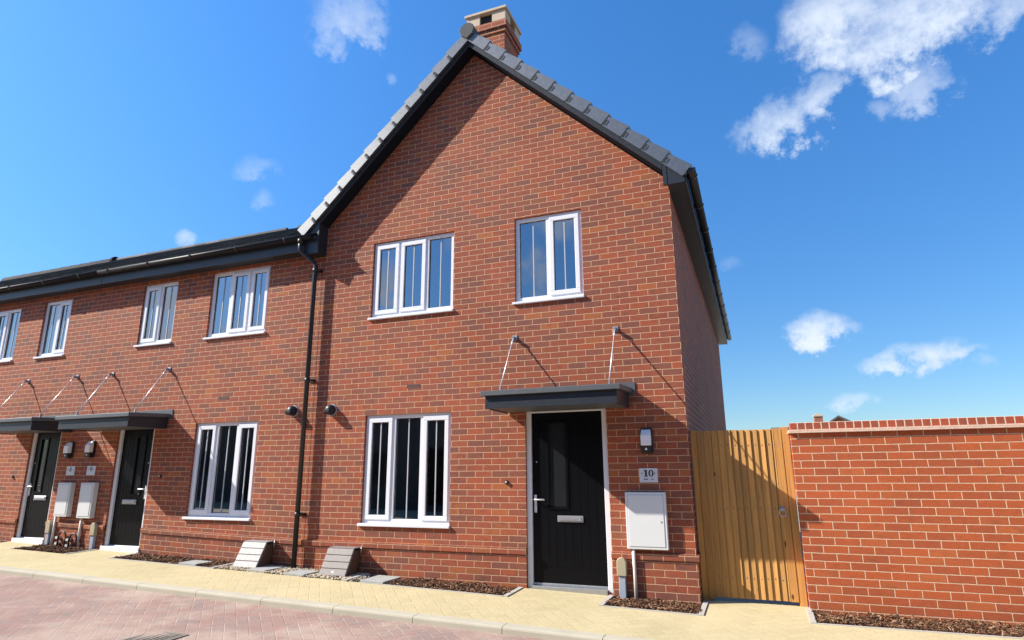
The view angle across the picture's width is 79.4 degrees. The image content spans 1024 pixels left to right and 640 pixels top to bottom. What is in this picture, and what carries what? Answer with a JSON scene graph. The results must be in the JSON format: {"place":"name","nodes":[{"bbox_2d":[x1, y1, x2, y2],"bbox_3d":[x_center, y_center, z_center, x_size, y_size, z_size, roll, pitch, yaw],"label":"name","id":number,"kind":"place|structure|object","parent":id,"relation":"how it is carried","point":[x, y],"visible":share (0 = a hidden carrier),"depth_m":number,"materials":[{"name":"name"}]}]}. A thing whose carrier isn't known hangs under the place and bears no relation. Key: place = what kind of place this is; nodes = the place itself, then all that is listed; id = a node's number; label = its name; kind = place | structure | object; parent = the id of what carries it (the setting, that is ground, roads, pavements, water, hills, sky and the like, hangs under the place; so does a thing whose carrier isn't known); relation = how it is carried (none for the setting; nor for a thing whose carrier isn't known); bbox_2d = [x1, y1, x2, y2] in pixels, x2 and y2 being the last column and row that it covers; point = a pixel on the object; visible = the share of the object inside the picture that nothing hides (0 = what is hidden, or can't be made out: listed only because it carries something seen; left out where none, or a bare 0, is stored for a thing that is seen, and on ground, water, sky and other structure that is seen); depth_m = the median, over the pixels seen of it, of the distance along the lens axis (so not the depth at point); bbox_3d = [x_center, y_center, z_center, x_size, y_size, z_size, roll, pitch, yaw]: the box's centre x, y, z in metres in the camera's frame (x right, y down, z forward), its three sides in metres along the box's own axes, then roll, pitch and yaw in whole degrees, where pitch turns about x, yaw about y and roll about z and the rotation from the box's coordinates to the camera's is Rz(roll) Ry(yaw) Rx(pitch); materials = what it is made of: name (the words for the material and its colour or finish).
{"place":"outdoors","nodes":[
{"label":"outdoors","id":0,"kind":"place"},
{"bbox_2d":[0,574,544,639],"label":"road","id":1,"kind":"structure","parent":0,"point":[36,609],"depth_m":5.89,"materials":[{"name":"brick"}]},
{"bbox_2d":[122,632,188,639],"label":"drain grate","id":2,"kind":"object","parent":1,"relation":"on","point":[173,636],"visible":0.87,"depth_m":5.33,"materials":[{"name":"metal"}]},
{"bbox_2d":[0,566,654,639],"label":"kerb","id":3,"kind":"structure","parent":1,"relation":"on","point":[545,633],"depth_m":6.20,"materials":[{"name":"concrete"}]},
{"bbox_2d":[0,542,1023,639],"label":"pavement","id":4,"kind":"structure","parent":0,"point":[723,619],"depth_m":6.31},
{"bbox_2d":[0,0,1023,429],"label":"sky","id":5,"kind":"structure","parent":0,"point":[858,164],"materials":[{"name":"blue"}]},
{"bbox_2d":[1,541,1023,637],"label":"bed ground","id":6,"kind":"structure","parent":0,"point":[935,628],"depth_m":6.21,"materials":[{"name":"brown wood"}]},
{"bbox_2d":[65,533,76,546],"bbox_3d":[-7.040,3.559,9.870,0.248,0.296,0.060,-6,-15,21],"label":"pipe loop","id":7,"kind":"object","parent":6,"relation":"on","point":[68,540],"visible":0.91,"depth_m":9.87,"materials":[{"name":"black plastic"}]},
{"bbox_2d":[178,560,212,566],"bbox_3d":[-4.367,3.375,8.508,0.320,0.072,0.290,-4,-14,21],"label":"paving slab","id":8,"kind":"object","parent":6,"relation":"on","point":[193,562],"depth_m":8.46,"materials":[{"name":"grey concrete"}]},
{"bbox_2d":[233,540,275,568],"bbox_3d":[-3.494,3.194,8.379,0.425,0.383,0.333,-6,-15,21],"label":"gas meter box","id":9,"kind":"object","parent":6,"relation":"on","point":[254,553],"visible":0.91,"depth_m":8.33,"materials":[{"name":"plastic"}]},
{"bbox_2d":[247,565,282,573],"bbox_3d":[-3.246,3.295,8.099,0.290,0.072,0.350,-4,-14,21],"label":"paving slab","id":10,"kind":"object","parent":6,"relation":"on","point":[261,569],"depth_m":8.05,"materials":[{"name":"grey concrete"}]},
{"bbox_2d":[218,564,376,581],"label":"gravel","id":11,"kind":"structure","parent":6,"relation":"on","point":[282,571],"depth_m":7.89,"materials":[{"name":"beige gravel"}]},
{"bbox_2d":[319,546,362,576],"bbox_3d":[-2.180,3.095,7.876,0.425,0.382,0.333,-6,-15,21],"label":"gas meter box","id":12,"kind":"object","parent":11,"relation":"on","point":[338,561],"visible":0.94,"depth_m":7.83,"materials":[{"name":"plastic"}]},
{"bbox_2d":[284,569,318,577],"bbox_3d":[-2.678,3.246,7.853,0.310,0.072,0.305,-4,-14,21],"label":"paving slab","id":13,"kind":"object","parent":6,"relation":"on","point":[300,572],"depth_m":7.80,"materials":[{"name":"grey concrete"}]},
{"bbox_2d":[360,575,400,584],"bbox_3d":[-1.593,3.176,7.490,0.320,0.072,0.405,-4,-14,21],"label":"paving slab","id":14,"kind":"object","parent":6,"relation":"on","point":[380,579],"depth_m":7.42,"materials":[{"name":"grey concrete"}]},
{"bbox_2d":[10,546,1023,638],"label":"edging","id":15,"kind":"object","parent":6,"relation":"on","point":[603,603],"visible":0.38,"depth_m":6.32,"materials":[{"name":"concrete"}]},
{"bbox_2d":[716,489,808,606],"bbox_3d":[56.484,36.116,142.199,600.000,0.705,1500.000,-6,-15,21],"label":"ground","id":16,"kind":"structure","parent":0,"point":[755,600],"depth_m":8.36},
{"bbox_2d":[0,257,117,283],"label":"terraced house","id":17,"kind":"structure","parent":16,"relation":"on","point":[24,276],"depth_m":18.53,"materials":[{"name":"brick"}]},
{"bbox_2d":[0,228,293,546],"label":"terraced house","id":18,"kind":"structure","parent":16,"relation":"on","point":[52,330],"depth_m":10.97,"materials":[{"name":"brick"}]},
{"bbox_2d":[0,309,21,362],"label":"window","id":19,"kind":"structure","parent":18,"relation":"in","point":[9,315],"depth_m":11.85,"materials":[{"name":"white plastic"}]},
{"bbox_2d":[0,375,78,434],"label":"door canopy","id":20,"kind":"object","parent":18,"relation":"attached to","point":[31,425],"visible":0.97,"depth_m":10.12,"materials":[{"name":"plastic"}]},
{"bbox_2d":[21,432,61,537],"bbox_3d":[-8.065,2.808,10.572,0.643,1.742,0.105,-6,-15,21],"label":"door","id":21,"kind":"structure","parent":18,"relation":"in","point":[47,447],"depth_m":10.58,"materials":[{"name":"black"}]},
{"bbox_2d":[44,520,52,546],"bbox_3d":[-7.603,3.522,10.104,0.104,0.449,0.062,-6,-15,21],"label":"cable duct","id":22,"kind":"object","parent":18,"relation":"attached to","point":[48,528],"visible":0.86,"depth_m":10.09,"materials":[{"name":"beige plastic"}]},
{"bbox_2d":[33,299,72,358],"bbox_3d":[-8.367,0.167,11.315,0.792,1.075,0.135,-6,-15,21],"label":"window","id":23,"kind":"structure","parent":18,"relation":"in","point":[56,351],"depth_m":11.33,"materials":[{"name":"white plastic"}]},
{"bbox_2d":[54,531,66,546],"bbox_3d":[-7.282,3.558,9.968,0.248,0.296,0.060,-6,-15,21],"label":"pipe loop","id":24,"kind":"object","parent":18,"relation":"attached to","point":[57,538],"visible":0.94,"depth_m":9.96,"materials":[{"name":"black plastic"}]},
{"bbox_2d":[50,483,75,546],"bbox_3d":[-7.372,3.185,10.090,0.341,1.015,0.093,-6,-15,21],"label":"meter box","id":25,"kind":"object","parent":18,"relation":"attached to","point":[64,500],"visible":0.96,"depth_m":10.09,"materials":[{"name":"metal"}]},
{"bbox_2d":[54,485,69,514],"bbox_3d":[-7.376,2.943,10.107,0.255,0.477,0.014,-6,-15,21],"label":"door","id":26,"kind":"structure","parent":25,"relation":"in","point":[63,490],"depth_m":10.10,"materials":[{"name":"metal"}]},
{"bbox_2d":[63,442,74,458],"bbox_3d":[-7.456,2.185,10.365,0.144,0.280,0.099,-6,-15,21],"label":"wall light","id":27,"kind":"object","parent":18,"relation":"attached to","point":[68,450],"visible":1,"depth_m":10.34,"materials":[{"name":"black plastic"}]},
{"bbox_2d":[66,466,74,474],"bbox_3d":[-7.373,2.518,10.299,0.200,0.150,0.010,-6,-15,21],"label":"number plate","id":28,"kind":"object","parent":18,"relation":"attached to","point":[70,470],"visible":1,"depth_m":10.30,"materials":[{"name":"white plastic"}]},
{"bbox_2d":[72,225,323,567],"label":"terraced house","id":29,"kind":"structure","parent":16,"relation":"on","point":[222,332],"depth_m":9.61,"materials":[{"name":"brick"}]},
{"bbox_2d":[76,483,98,546],"bbox_3d":[-6.847,3.138,9.891,0.315,1.027,0.093,-6,-15,21],"label":"meter box","id":30,"kind":"object","parent":29,"relation":"attached to","point":[87,501],"visible":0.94,"depth_m":9.90,"materials":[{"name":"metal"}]},
{"bbox_2d":[77,485,92,516],"bbox_3d":[-6.863,2.899,9.912,0.255,0.492,0.014,-6,-15,21],"label":"door","id":31,"kind":"structure","parent":30,"relation":"in","point":[86,490],"depth_m":9.91,"materials":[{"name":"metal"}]},
{"bbox_2d":[84,440,95,457],"bbox_3d":[-6.972,2.131,10.183,0.144,0.280,0.099,-6,-15,21],"label":"wall light","id":32,"kind":"object","parent":29,"relation":"attached to","point":[90,448],"visible":1,"depth_m":10.15,"materials":[{"name":"black plastic"}]},
{"bbox_2d":[86,466,95,474],"bbox_3d":[-6.912,2.472,10.125,0.200,0.150,0.010,-6,-15,21],"label":"number plate","id":33,"kind":"object","parent":29,"relation":"attached to","point":[91,470],"visible":1,"depth_m":10.12,"materials":[{"name":"white plastic"}]},
{"bbox_2d":[88,523,97,549],"bbox_3d":[-6.616,3.433,9.729,0.104,0.449,0.062,-6,-15,21],"label":"cable duct","id":34,"kind":"object","parent":29,"relation":"attached to","point":[93,531],"visible":0.86,"depth_m":9.72,"materials":[{"name":"beige plastic"}]},
{"bbox_2d":[55,367,172,431],"bbox_3d":[-6.272,1.229,9.781,1.675,0.990,0.720,-6,-15,21],"label":"door canopy","id":35,"kind":"object","parent":29,"relation":"attached to","point":[138,420],"visible":1,"depth_m":9.48,"materials":[{"name":"plastic"}]},
{"bbox_2d":[109,429,153,545],"bbox_3d":[-6.036,2.639,9.798,0.688,1.782,0.105,-6,-15,21],"label":"door","id":36,"kind":"structure","parent":29,"relation":"in","point":[137,444],"depth_m":9.81,"materials":[{"name":"black wood"}]},
{"bbox_2d":[133,282,178,347],"bbox_3d":[-5.963,-0.093,10.413,0.832,1.085,0.135,-6,-15,21],"label":"window","id":37,"kind":"structure","parent":29,"relation":"in","point":[162,288],"depth_m":10.45,"materials":[{"name":"white plastic"}]},
{"bbox_2d":[182,421,258,520],"bbox_3d":[-4.295,2.235,9.189,1.277,1.415,0.161,-6,-15,21],"label":"window","id":38,"kind":"structure","parent":29,"relation":"in","point":[208,513],"depth_m":9.18,"materials":[{"name":"white plastic"}]},
{"bbox_2d":[203,265,270,339],"bbox_3d":[-4.331,-0.267,9.815,1.237,1.115,0.161,-6,-15,21],"label":"window","id":39,"kind":"structure","parent":29,"relation":"in","point":[248,328],"depth_m":9.78,"materials":[{"name":"white plastic"}]},
{"bbox_2d":[285,405,298,416],"bbox_3d":[-3.173,1.301,8.845,0.170,0.167,0.126,-6,-15,21],"label":"vent cowl","id":40,"kind":"object","parent":29,"relation":"attached to","point":[292,411],"visible":1,"depth_m":8.82,"materials":[{"name":"black plastic"}]},
{"bbox_2d":[298,4,731,605],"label":"gabled house","id":41,"kind":"structure","parent":16,"relation":"on","point":[488,196],"depth_m":8.11,"materials":[{"name":"brick"}]},
{"bbox_2d":[291,238,322,568],"bbox_3d":[-3.013,1.069,8.749,0.394,4.668,0.111,8,-16,-32],"label":"downpipe","id":42,"kind":"object","parent":41,"relation":"attached to","point":[307,380],"visible":0.98,"depth_m":8.73,"materials":[{"name":"black plastic"}]},
{"bbox_2d":[323,404,336,415],"bbox_3d":[-2.551,1.251,8.608,0.170,0.167,0.126,-6,-15,21],"label":"vent cowl","id":43,"kind":"object","parent":41,"relation":"attached to","point":[330,410],"visible":1,"depth_m":8.58,"materials":[{"name":"black plastic"}]},
{"bbox_2d":[357,412,450,528],"bbox_3d":[-1.384,1.956,8.088,1.347,1.440,0.161,-6,-15,21],"label":"window","id":44,"kind":"structure","parent":41,"relation":"in","point":[388,519],"depth_m":8.06,"materials":[{"name":"white plastic"}]},
{"bbox_2d":[367,232,453,320],"bbox_3d":[-1.401,-0.607,8.721,1.347,1.160,0.161,-6,-15,21],"label":"window","id":45,"kind":"structure","parent":41,"relation":"in","point":[399,310],"depth_m":8.73,"materials":[{"name":"white plastic"}]},
{"bbox_2d":[512,210,584,304],"bbox_3d":[0.471,-0.806,8.018,0.957,1.195,0.161,-6,-15,21],"label":"window","id":46,"kind":"structure","parent":41,"relation":"in","point":[553,294],"depth_m":7.98,"materials":[{"name":"white plastic"}]},
{"bbox_2d":[480,326,635,413],"bbox_3d":[0.524,0.539,7.220,1.675,0.990,0.720,-6,-15,21],"label":"door canopy","id":47,"kind":"object","parent":41,"relation":"attached to","point":[591,396],"visible":1,"depth_m":6.90,"materials":[{"name":"plastic"}]},
{"bbox_2d":[532,411,607,585],"bbox_3d":[0.658,2.064,7.250,0.878,1.945,0.105,-6,-15,21],"label":"door","id":48,"kind":"structure","parent":41,"relation":"in","point":[569,517],"depth_m":7.25,"materials":[{"name":"black wood"}]},
{"bbox_2d":[616,557,626,598],"bbox_3d":[1.206,2.831,6.735,0.104,0.449,0.062,-6,-15,21],"label":"cable duct","id":49,"kind":"object","parent":41,"relation":"attached to","point":[621,562],"visible":0.84,"depth_m":6.72,"materials":[{"name":"beige plastic"}]},
{"bbox_2d":[640,428,653,453],"bbox_3d":[1.515,1.363,6.962,0.144,0.280,0.099,-6,-15,21],"label":"wall light","id":50,"kind":"object","parent":41,"relation":"attached to","point":[646,441],"visible":1,"depth_m":6.93,"materials":[{"name":"black plastic"}]},
{"bbox_2d":[625,492,669,598],"bbox_3d":[1.483,2.460,6.720,0.445,1.126,0.076,-6,-15,21],"label":"meter box","id":51,"kind":"object","parent":41,"relation":"attached to","point":[646,521],"visible":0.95,"depth_m":6.75,"materials":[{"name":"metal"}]},
{"bbox_2d":[627,495,665,547],"bbox_3d":[1.470,2.199,6.755,0.385,0.542,0.014,-6,-15,21],"label":"door","id":52,"kind":"structure","parent":51,"relation":"in","point":[645,512],"depth_m":6.75,"materials":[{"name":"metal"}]},
{"bbox_2d":[639,468,657,481],"bbox_3d":[1.530,1.741,6.914,0.205,0.155,0.010,-6,-15,21],"label":"number plate","id":53,"kind":"object","parent":41,"relation":"attached to","point":[648,474],"visible":1,"depth_m":6.91,"materials":[{"name":"white plastic"}]},
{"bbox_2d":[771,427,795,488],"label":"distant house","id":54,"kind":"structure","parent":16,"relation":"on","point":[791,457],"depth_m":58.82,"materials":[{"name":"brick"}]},
{"bbox_2d":[829,415,849,421],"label":"distant house","id":55,"kind":"structure","parent":16,"relation":"on","point":[838,418],"depth_m":59.23,"materials":[{"name":"brick"}]},
{"bbox_2d":[787,416,1023,628],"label":"garden wall","id":56,"kind":"structure","parent":16,"relation":"on","point":[920,518],"depth_m":5.94,"materials":[{"name":"brick"}]},
{"bbox_2d":[690,427,807,606],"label":"garden gate","id":57,"kind":"structure","parent":56,"relation":"attached to","point":[749,540],"depth_m":6.62,"materials":[{"name":"wood"}]},
{"bbox_2d":[813,413,822,421],"bbox_3d":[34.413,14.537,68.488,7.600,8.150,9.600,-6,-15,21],"label":"chimney","id":58,"kind":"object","parent":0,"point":[817,417],"depth_m":68.51,"materials":[{"name":"brick"}]}
]}

